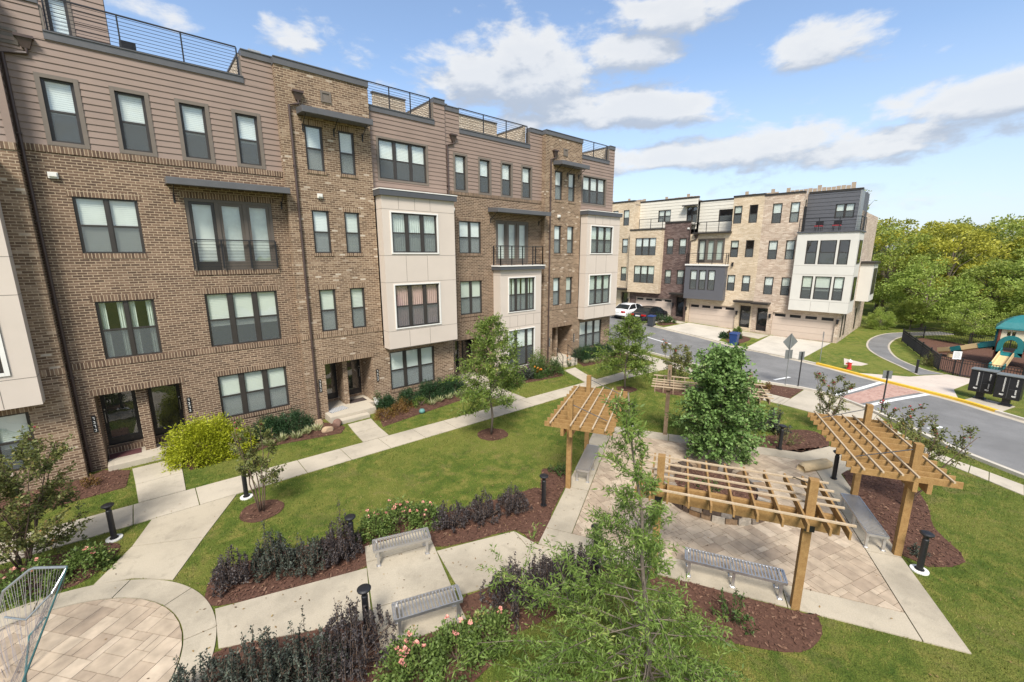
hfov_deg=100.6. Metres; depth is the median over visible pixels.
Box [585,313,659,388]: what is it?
young tree
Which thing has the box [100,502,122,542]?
bollard light
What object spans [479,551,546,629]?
feathery shrub
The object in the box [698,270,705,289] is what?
window
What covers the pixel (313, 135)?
window
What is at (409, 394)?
evergreen shrub
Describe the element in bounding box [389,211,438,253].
window
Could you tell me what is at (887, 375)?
road sign
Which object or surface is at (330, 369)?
door
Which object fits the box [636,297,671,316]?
garage door
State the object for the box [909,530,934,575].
bollard light
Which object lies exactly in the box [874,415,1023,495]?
sidewalk
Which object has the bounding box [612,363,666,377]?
sidewalk
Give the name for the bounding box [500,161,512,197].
window
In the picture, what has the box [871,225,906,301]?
wood tree
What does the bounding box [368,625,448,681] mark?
rose bush
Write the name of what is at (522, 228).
glazed door
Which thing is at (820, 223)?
terrace chair
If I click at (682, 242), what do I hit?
window
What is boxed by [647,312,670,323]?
round bush
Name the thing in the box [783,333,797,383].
road sign
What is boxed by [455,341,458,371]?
door
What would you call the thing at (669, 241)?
window
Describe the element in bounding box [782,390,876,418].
sidewalk
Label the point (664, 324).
mulch bed
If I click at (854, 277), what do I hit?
flank window
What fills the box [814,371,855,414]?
crape myrtle
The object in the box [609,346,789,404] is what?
sidewalk
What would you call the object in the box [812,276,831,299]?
window
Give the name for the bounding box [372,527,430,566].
bench
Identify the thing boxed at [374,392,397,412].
evergreen shrub
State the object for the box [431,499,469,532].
feathery shrub
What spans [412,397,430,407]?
bronze shrub
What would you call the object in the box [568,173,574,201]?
window
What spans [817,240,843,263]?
window
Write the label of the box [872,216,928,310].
wood tree
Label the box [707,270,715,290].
window
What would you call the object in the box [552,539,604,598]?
feathery shrub
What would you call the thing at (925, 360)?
tall grass
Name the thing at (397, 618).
bench
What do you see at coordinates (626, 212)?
window
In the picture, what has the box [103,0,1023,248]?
sky
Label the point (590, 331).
window
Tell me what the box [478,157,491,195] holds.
window
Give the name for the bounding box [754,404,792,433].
feathery shrub
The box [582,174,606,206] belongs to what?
window
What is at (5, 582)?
rose bush
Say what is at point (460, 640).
rose bush
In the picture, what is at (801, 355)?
road sign
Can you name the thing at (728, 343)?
kerb
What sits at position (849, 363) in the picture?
fire hydrant
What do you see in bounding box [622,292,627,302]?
door
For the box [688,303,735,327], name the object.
garage door
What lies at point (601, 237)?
window
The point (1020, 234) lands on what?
wood tree
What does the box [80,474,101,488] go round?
orange shrub
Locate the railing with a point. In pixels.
(45, 618)
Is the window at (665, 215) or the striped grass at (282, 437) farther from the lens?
the window at (665, 215)
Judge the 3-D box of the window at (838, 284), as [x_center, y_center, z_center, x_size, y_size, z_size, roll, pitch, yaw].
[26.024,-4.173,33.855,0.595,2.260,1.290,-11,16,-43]
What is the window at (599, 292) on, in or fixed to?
in the townhouse at (580, 227)
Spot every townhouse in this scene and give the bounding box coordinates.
[0,0,306,472]
[0,62,88,497]
[270,55,456,423]
[374,104,550,386]
[508,129,622,366]
[612,199,658,305]
[627,194,702,321]
[683,189,778,331]
[750,182,880,342]
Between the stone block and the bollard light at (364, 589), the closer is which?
the bollard light at (364, 589)
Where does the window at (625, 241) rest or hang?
in the townhouse at (629, 209)
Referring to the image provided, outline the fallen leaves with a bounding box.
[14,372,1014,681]
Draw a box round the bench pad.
[365,531,465,647]
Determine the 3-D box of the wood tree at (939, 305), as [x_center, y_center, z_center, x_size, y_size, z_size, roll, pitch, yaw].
[39.483,-4.384,40.044,8.176,7.397,7.085,5,13,25]
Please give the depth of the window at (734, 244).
39.24 m
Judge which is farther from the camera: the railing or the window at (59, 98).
the window at (59, 98)
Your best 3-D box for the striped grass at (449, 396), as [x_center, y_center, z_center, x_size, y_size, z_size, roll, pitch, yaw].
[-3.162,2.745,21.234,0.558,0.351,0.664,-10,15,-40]
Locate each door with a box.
[99,390,143,445]
[147,383,185,435]
[188,201,222,270]
[218,203,249,269]
[246,205,274,268]
[325,363,337,399]
[347,359,361,394]
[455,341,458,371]
[461,339,471,370]
[497,222,505,263]
[508,223,516,263]
[518,223,526,263]
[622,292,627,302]
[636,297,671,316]
[676,297,683,316]
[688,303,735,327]
[697,240,705,262]
[706,239,714,262]
[714,239,723,262]
[739,305,750,327]
[756,308,767,330]
[770,312,835,341]
[801,206,806,231]
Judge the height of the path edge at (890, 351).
0.010 m
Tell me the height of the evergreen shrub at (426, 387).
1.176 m
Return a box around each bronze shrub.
[372,407,396,420]
[391,401,411,415]
[397,396,415,408]
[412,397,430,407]
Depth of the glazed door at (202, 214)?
15.33 m
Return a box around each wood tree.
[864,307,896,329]
[868,222,952,315]
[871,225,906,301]
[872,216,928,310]
[873,254,995,328]
[892,220,1000,276]
[892,299,934,329]
[898,223,1016,319]
[920,216,975,261]
[928,222,1006,311]
[941,257,1023,328]
[941,296,1009,343]
[951,213,1023,302]
[963,218,1023,301]
[987,257,1023,314]
[994,220,1023,256]
[997,304,1023,341]
[999,226,1023,268]
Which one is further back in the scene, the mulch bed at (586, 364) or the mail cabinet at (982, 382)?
the mulch bed at (586, 364)
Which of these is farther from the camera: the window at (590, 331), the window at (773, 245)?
the window at (773, 245)
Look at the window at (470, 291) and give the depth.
23.36 m
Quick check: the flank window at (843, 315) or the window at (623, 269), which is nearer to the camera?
the flank window at (843, 315)
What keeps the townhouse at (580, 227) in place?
on the ground at (852, 346)
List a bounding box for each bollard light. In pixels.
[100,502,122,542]
[240,466,252,499]
[344,514,355,551]
[357,583,371,631]
[540,473,548,506]
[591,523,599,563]
[777,424,786,449]
[830,450,840,479]
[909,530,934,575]
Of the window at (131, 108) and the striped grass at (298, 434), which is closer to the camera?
the window at (131, 108)
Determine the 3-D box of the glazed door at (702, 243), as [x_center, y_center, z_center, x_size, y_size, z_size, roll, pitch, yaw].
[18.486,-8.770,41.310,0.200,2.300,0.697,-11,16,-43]
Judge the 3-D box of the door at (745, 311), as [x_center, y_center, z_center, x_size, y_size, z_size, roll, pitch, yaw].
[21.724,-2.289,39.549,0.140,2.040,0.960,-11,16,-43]
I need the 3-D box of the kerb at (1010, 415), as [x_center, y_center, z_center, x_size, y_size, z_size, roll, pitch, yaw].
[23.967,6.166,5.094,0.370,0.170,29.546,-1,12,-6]
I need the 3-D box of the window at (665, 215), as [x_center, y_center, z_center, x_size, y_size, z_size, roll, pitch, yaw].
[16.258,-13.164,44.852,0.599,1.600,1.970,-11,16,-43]
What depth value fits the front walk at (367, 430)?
17.43 m
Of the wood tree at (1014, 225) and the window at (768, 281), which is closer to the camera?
the window at (768, 281)
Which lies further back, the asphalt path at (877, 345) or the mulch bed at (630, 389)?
the asphalt path at (877, 345)
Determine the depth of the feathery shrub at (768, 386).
22.68 m
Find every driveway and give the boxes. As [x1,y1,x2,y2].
[663,323,732,339]
[748,335,829,357]
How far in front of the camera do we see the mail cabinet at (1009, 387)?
20.04 m
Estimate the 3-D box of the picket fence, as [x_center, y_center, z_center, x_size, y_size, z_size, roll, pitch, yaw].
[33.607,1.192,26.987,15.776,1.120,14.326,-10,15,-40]
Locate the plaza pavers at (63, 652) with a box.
[0,598,181,681]
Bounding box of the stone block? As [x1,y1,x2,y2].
[796,458,832,472]
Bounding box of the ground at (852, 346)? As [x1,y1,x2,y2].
[0,290,1023,681]
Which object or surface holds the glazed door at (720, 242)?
in the townhouse at (720, 276)
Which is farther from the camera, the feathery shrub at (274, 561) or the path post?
the path post
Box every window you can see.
[0,333,10,376]
[0,412,40,472]
[33,71,89,148]
[72,196,145,252]
[95,299,162,358]
[108,85,157,156]
[174,98,215,163]
[204,290,281,346]
[217,366,289,417]
[231,109,265,168]
[304,125,324,171]
[311,210,331,252]
[319,289,337,331]
[338,131,355,174]
[344,212,360,252]
[350,288,366,327]
[375,135,428,185]
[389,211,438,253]
[389,346,434,389]
[393,282,441,329]
[453,152,467,192]
[459,221,480,252]
[460,280,481,314]
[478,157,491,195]
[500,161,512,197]
[508,276,535,312]
[508,326,534,365]
[521,165,531,199]
[553,277,559,305]
[554,225,560,253]
[555,171,561,199]
[566,277,571,303]
[567,226,572,253]
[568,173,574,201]
[579,319,600,347]
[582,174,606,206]
[588,274,611,305]
[590,225,613,253]
[620,267,626,280]
[622,239,627,252]
[623,210,629,225]
[633,265,653,282]
[635,238,655,254]
[658,210,670,221]
[664,270,670,283]
[666,239,673,253]
[676,270,683,284]
[678,238,686,253]
[686,205,699,224]
[689,270,696,289]
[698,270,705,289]
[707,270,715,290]
[718,209,732,221]
[726,275,735,290]
[730,240,738,256]
[733,206,742,223]
[741,275,750,291]
[745,240,754,256]
[748,204,758,222]
[763,277,773,294]
[767,240,777,258]
[771,203,782,223]
[780,277,790,295]
[784,240,795,258]
[789,200,806,222]
[800,276,812,298]
[804,240,824,263]
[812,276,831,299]
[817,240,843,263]
[831,277,844,300]
[834,203,855,218]
[836,240,850,264]
[839,315,843,336]
[842,314,846,334]
[850,277,856,300]
[856,240,862,263]
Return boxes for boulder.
[314,419,322,424]
[321,426,333,432]
[333,419,340,426]
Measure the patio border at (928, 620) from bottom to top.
0.076 m
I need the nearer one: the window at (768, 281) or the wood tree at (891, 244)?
the window at (768, 281)
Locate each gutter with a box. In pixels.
[613,316,1023,422]
[862,404,1023,473]
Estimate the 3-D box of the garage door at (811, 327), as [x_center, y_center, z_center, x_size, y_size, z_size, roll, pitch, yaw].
[24.786,-1.252,36.330,0.066,2.090,4.560,-11,16,-43]
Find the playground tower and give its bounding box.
[937,315,1023,370]
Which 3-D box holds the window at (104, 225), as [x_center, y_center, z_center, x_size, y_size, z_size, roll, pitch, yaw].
[-13.045,-3.717,13.821,2.110,2.100,0.599,-10,15,-40]
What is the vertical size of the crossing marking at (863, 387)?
0.003 m
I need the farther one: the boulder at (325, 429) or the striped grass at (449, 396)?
the striped grass at (449, 396)
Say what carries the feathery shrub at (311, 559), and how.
on the mulch bed at (240, 592)
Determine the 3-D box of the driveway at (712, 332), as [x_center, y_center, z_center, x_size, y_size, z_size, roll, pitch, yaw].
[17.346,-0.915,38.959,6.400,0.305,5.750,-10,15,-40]
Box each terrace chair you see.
[814,221,823,230]
[832,220,841,230]
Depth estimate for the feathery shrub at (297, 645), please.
7.05 m
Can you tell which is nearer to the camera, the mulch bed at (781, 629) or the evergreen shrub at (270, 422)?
the mulch bed at (781, 629)
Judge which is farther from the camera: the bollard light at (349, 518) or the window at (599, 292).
the window at (599, 292)
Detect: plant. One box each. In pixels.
[373,390,380,400]
[546,462,565,476]
[681,477,722,491]
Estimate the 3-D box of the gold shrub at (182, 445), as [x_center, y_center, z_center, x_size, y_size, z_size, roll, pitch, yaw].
[-10.786,3.342,15.098,3.216,1.769,2.093,-10,15,-40]
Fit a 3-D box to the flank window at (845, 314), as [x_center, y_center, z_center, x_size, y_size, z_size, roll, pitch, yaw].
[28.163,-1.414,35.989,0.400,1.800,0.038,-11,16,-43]
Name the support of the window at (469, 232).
in the townhouse at (498, 213)
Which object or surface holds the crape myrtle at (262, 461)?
on the mulch bed at (251, 513)
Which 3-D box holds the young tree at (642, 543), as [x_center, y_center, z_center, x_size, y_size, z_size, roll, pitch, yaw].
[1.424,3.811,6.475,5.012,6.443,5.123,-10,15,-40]
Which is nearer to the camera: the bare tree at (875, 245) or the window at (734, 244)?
the window at (734, 244)
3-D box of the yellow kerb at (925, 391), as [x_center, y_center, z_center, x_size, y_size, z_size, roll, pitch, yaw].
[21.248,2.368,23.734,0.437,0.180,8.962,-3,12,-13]
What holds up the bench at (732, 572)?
on the patio border at (928, 620)
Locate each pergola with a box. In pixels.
[544,375,627,488]
[629,452,856,609]
[651,365,773,437]
[807,403,963,556]
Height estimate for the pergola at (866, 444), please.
2.900 m
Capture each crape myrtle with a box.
[0,423,92,572]
[228,417,287,512]
[659,339,692,382]
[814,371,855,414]
[877,399,980,500]
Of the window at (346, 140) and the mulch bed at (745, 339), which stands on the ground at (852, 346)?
the mulch bed at (745, 339)
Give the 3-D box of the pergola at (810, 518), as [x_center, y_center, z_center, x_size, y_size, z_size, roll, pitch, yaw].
[4.630,3.906,9.233,3.960,2.900,1.990,4,12,21]
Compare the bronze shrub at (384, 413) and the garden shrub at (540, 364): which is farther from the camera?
the garden shrub at (540, 364)
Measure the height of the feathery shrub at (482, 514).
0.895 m
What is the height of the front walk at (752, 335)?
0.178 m
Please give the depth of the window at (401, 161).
19.56 m
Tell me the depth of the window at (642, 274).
45.38 m
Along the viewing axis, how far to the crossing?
22.05 m
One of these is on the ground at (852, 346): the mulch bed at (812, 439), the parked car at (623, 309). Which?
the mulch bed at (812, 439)
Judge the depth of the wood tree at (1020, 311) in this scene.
32.12 m
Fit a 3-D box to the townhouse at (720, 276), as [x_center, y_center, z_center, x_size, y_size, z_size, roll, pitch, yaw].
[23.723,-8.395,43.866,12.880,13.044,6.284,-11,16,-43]
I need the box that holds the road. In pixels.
[609,316,1023,472]
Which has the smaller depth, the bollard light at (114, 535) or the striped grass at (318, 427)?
the bollard light at (114, 535)
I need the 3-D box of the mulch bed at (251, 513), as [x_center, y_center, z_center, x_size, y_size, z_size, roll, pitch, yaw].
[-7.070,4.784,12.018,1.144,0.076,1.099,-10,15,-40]
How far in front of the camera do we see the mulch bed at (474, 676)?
7.43 m
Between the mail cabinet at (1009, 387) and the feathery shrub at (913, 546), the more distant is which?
the mail cabinet at (1009, 387)
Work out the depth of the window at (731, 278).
39.83 m
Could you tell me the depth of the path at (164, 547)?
10.59 m
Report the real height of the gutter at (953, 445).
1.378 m
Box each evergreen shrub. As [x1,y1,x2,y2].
[246,412,289,443]
[273,405,316,435]
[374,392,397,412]
[395,386,422,406]
[415,379,442,402]
[429,372,454,398]
[442,375,464,394]
[571,345,592,363]
[578,344,601,359]
[589,342,608,358]
[597,341,614,355]
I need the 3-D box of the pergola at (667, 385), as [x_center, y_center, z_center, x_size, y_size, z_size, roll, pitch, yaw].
[7.321,2.524,16.020,3.960,2.900,1.990,4,12,21]
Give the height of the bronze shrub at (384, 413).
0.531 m
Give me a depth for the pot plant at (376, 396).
19.61 m
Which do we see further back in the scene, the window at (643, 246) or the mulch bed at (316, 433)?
the window at (643, 246)
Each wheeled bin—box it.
[647,315,655,325]
[729,331,739,344]
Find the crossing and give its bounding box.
[841,383,919,403]
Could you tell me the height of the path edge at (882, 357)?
0.010 m
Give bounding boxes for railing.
[0,565,67,681]
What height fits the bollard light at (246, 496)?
1.005 m
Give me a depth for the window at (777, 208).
36.40 m
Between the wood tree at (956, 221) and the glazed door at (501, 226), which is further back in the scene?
the wood tree at (956, 221)
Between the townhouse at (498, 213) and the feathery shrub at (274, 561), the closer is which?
the feathery shrub at (274, 561)
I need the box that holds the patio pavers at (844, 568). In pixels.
[572,433,903,612]
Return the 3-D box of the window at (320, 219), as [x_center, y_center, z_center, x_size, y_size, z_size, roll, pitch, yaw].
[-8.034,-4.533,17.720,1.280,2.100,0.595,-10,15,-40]
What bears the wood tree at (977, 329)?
on the ground at (852, 346)
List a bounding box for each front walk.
[132,460,185,502]
[348,419,387,441]
[471,383,524,402]
[564,368,595,381]
[731,331,767,338]
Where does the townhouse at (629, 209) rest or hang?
on the ground at (852, 346)
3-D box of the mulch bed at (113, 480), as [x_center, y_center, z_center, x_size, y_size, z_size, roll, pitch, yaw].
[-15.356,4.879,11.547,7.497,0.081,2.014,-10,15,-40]
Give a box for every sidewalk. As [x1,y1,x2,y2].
[0,375,623,563]
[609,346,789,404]
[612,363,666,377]
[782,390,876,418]
[844,358,866,365]
[861,373,969,397]
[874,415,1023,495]
[964,398,1014,410]
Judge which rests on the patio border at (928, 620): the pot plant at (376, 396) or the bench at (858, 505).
the bench at (858, 505)
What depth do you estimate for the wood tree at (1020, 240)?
45.67 m
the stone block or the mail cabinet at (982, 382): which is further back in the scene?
the mail cabinet at (982, 382)
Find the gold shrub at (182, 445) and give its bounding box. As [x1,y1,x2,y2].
[153,412,258,473]
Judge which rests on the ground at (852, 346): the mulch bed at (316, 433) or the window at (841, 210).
the mulch bed at (316, 433)
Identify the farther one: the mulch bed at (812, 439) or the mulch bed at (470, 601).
the mulch bed at (812, 439)
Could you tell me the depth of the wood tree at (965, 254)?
48.54 m
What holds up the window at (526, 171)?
in the townhouse at (498, 213)
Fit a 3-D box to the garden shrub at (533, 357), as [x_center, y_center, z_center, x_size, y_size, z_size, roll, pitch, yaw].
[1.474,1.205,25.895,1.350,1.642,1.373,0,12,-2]
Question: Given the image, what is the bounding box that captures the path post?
[915,359,919,372]
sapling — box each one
[681,597,711,630]
[709,587,759,635]
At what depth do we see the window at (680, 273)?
43.21 m
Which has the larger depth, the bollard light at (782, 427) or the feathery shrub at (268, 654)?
the bollard light at (782, 427)
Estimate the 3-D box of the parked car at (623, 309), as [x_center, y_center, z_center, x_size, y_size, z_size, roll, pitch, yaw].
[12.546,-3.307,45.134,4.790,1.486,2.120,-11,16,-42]
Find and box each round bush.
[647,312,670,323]
[663,315,676,322]
[718,331,728,338]
[733,326,742,332]
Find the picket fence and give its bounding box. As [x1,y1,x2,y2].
[901,326,1023,376]
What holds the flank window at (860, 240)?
in the townhouse at (811, 283)
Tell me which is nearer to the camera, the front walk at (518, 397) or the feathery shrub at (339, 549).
the feathery shrub at (339, 549)
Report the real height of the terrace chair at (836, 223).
0.850 m
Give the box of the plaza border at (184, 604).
[0,579,216,681]
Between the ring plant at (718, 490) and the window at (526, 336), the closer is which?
the ring plant at (718, 490)
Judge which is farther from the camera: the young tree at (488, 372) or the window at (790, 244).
the window at (790, 244)
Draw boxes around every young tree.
[425,388,759,681]
[438,312,527,434]
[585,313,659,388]
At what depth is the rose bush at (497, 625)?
7.81 m
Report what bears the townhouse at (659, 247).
on the ground at (852, 346)
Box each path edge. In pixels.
[866,332,918,374]
[888,335,942,373]
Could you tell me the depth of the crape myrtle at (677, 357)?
22.21 m
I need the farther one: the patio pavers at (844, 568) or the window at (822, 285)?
the window at (822, 285)
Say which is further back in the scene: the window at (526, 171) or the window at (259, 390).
the window at (526, 171)
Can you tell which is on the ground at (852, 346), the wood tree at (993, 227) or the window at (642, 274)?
the wood tree at (993, 227)
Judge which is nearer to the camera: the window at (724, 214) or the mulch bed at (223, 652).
the mulch bed at (223, 652)
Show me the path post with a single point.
(917, 366)
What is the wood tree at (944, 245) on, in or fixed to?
on the ground at (852, 346)
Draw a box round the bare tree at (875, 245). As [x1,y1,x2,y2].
[864,189,914,255]
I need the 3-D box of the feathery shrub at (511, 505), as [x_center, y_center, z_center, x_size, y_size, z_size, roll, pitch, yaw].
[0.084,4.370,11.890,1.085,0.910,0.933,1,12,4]
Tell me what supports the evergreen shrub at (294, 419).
on the mulch bed at (316, 433)
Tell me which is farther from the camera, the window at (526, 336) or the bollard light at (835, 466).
the window at (526, 336)
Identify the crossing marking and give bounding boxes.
[835,382,883,394]
[871,393,929,404]
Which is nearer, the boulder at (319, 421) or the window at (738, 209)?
the boulder at (319, 421)
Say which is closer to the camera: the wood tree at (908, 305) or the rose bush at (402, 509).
the rose bush at (402, 509)
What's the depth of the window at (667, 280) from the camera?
44.14 m
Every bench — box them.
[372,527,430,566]
[391,584,462,638]
[575,444,599,482]
[685,547,787,600]
[840,493,889,551]
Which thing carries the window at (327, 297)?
in the townhouse at (348, 152)
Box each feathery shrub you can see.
[169,648,248,681]
[208,545,258,597]
[218,624,302,681]
[250,520,296,582]
[263,605,348,681]
[282,533,331,579]
[303,596,397,681]
[317,499,364,568]
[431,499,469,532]
[465,486,500,528]
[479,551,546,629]
[497,482,532,516]
[516,549,579,608]
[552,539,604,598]
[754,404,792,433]
[762,381,771,389]
[771,427,804,445]
[907,542,931,557]
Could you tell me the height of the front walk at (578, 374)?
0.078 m
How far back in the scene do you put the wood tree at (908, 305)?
40.46 m
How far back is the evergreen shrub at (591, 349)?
29.07 m
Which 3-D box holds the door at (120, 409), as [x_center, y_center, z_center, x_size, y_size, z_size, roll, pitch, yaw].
[-14.012,2.655,15.257,0.930,2.080,0.140,-10,15,-40]
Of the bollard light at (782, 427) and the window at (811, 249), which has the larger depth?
the window at (811, 249)
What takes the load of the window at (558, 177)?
in the townhouse at (580, 227)
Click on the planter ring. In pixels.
(719, 518)
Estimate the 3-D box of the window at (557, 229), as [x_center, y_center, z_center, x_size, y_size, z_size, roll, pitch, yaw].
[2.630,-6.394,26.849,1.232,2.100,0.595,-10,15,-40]
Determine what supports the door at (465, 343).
in the townhouse at (498, 213)
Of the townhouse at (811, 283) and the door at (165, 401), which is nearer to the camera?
the door at (165, 401)
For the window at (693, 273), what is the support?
in the townhouse at (720, 276)
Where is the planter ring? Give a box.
[664,461,771,525]
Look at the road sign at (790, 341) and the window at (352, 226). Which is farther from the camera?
the road sign at (790, 341)
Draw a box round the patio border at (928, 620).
[538,427,970,653]
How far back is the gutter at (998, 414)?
24.36 m
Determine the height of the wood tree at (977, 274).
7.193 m
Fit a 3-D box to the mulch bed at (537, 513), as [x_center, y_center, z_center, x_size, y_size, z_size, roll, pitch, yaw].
[-1.273,4.954,11.164,5.560,0.078,2.434,-4,12,-21]
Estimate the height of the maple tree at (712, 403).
4.498 m
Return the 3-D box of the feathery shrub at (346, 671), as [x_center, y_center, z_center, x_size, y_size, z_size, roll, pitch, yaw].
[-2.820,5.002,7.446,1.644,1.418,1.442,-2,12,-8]
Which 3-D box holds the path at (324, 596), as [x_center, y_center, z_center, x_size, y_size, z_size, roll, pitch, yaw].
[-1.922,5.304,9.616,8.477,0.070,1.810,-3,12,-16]
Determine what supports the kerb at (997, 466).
on the ground at (852, 346)
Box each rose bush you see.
[0,552,69,612]
[44,535,118,588]
[355,507,397,546]
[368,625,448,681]
[374,494,425,537]
[407,498,440,532]
[419,613,492,681]
[458,604,514,671]
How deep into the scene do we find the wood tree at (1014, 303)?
36.66 m
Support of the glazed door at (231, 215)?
in the townhouse at (157, 190)
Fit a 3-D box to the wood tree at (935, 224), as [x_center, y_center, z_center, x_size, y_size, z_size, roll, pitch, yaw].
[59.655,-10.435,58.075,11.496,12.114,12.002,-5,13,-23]
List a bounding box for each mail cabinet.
[967,367,1000,399]
[993,372,1023,406]
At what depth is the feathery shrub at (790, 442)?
16.26 m
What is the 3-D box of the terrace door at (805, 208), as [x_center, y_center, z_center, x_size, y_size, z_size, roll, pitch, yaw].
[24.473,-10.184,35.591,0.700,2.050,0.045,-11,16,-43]
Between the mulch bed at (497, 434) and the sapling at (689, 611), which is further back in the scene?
the mulch bed at (497, 434)
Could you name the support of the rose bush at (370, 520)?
on the mulch bed at (537, 513)
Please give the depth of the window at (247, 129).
15.68 m
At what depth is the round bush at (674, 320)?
42.34 m
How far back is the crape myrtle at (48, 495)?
9.54 m
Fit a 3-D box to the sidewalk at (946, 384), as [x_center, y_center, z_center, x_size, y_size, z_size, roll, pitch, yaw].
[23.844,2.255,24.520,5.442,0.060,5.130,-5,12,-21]
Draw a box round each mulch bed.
[0,469,129,517]
[0,542,119,600]
[184,421,344,469]
[202,620,388,681]
[205,537,366,605]
[239,499,283,522]
[354,487,551,546]
[371,618,516,681]
[379,389,464,426]
[459,566,649,634]
[477,428,507,440]
[514,366,562,383]
[540,467,572,510]
[577,354,620,365]
[616,386,636,392]
[650,576,822,651]
[654,387,683,395]
[657,322,676,325]
[726,336,750,342]
[752,430,828,451]
[755,384,802,397]
[842,470,964,566]
[918,338,1023,377]
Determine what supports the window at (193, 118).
in the townhouse at (157, 190)
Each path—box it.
[94,494,236,584]
[215,531,609,648]
[787,446,850,473]
[868,332,953,374]
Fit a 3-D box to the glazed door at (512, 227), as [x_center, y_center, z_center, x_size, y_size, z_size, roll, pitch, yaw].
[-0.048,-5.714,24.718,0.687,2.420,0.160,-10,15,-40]
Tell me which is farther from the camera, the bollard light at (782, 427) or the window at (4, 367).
the bollard light at (782, 427)
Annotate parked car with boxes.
[614,302,641,316]
[631,305,667,320]
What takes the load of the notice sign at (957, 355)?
on the ground at (852, 346)
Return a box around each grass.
[262,438,275,445]
[276,432,288,440]
[288,430,303,438]
[301,426,312,433]
[311,424,322,429]
[426,397,437,404]
[445,392,452,398]
[921,353,937,367]
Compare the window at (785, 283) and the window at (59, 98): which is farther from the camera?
the window at (785, 283)
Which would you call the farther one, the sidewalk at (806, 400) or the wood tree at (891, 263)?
the wood tree at (891, 263)
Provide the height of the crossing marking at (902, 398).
0.003 m
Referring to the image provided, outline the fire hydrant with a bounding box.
[846,359,852,369]
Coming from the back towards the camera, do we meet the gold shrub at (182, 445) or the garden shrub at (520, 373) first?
the garden shrub at (520, 373)
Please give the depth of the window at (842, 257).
33.27 m
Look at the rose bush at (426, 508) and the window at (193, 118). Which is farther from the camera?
the window at (193, 118)
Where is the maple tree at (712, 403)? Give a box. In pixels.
[664,341,777,466]
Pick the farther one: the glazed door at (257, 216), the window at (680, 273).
the window at (680, 273)
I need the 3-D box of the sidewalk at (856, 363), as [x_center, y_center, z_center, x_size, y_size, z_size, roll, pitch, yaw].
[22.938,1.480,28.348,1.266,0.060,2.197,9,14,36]
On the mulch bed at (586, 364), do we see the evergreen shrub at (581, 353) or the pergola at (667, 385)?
the evergreen shrub at (581, 353)
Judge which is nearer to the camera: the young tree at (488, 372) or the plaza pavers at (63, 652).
the plaza pavers at (63, 652)
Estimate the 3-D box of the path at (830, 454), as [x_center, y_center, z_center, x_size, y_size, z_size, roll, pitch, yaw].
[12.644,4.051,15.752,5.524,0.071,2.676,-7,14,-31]
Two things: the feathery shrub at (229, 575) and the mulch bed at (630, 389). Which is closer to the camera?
the feathery shrub at (229, 575)
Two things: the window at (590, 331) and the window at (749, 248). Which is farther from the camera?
the window at (749, 248)
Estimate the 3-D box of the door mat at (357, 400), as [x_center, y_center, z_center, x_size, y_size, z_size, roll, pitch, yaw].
[-7.383,2.822,20.212,0.800,0.012,0.500,-10,15,-40]
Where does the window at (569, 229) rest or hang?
in the townhouse at (580, 227)
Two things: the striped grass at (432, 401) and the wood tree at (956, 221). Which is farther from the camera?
the wood tree at (956, 221)
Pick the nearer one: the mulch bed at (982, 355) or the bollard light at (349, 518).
the bollard light at (349, 518)
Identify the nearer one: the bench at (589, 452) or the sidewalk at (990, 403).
the bench at (589, 452)
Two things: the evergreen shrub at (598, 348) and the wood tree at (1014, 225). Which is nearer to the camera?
the evergreen shrub at (598, 348)
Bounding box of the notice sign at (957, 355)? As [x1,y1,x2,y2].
[952,351,961,374]
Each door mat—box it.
[109,448,141,459]
[329,406,347,412]
[350,397,366,403]
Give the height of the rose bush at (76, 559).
0.729 m
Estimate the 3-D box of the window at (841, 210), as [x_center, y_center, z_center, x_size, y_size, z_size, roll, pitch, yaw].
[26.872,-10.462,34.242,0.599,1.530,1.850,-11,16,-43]
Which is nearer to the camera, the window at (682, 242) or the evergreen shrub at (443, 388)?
the evergreen shrub at (443, 388)
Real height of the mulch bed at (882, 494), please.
0.081 m
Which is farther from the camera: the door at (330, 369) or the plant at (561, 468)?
the door at (330, 369)
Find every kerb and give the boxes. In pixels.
[612,342,1023,478]
[620,317,815,363]
[816,363,997,411]
[995,410,1023,420]
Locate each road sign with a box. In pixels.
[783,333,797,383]
[797,351,804,385]
[880,370,892,412]
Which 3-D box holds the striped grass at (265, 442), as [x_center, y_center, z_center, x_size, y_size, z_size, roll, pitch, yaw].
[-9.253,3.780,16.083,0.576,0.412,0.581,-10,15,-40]
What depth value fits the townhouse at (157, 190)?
14.37 m
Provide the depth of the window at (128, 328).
14.35 m
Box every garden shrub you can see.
[512,369,525,382]
[519,362,536,380]
[528,347,546,371]
[528,366,545,378]
[531,352,553,377]
[543,354,566,376]

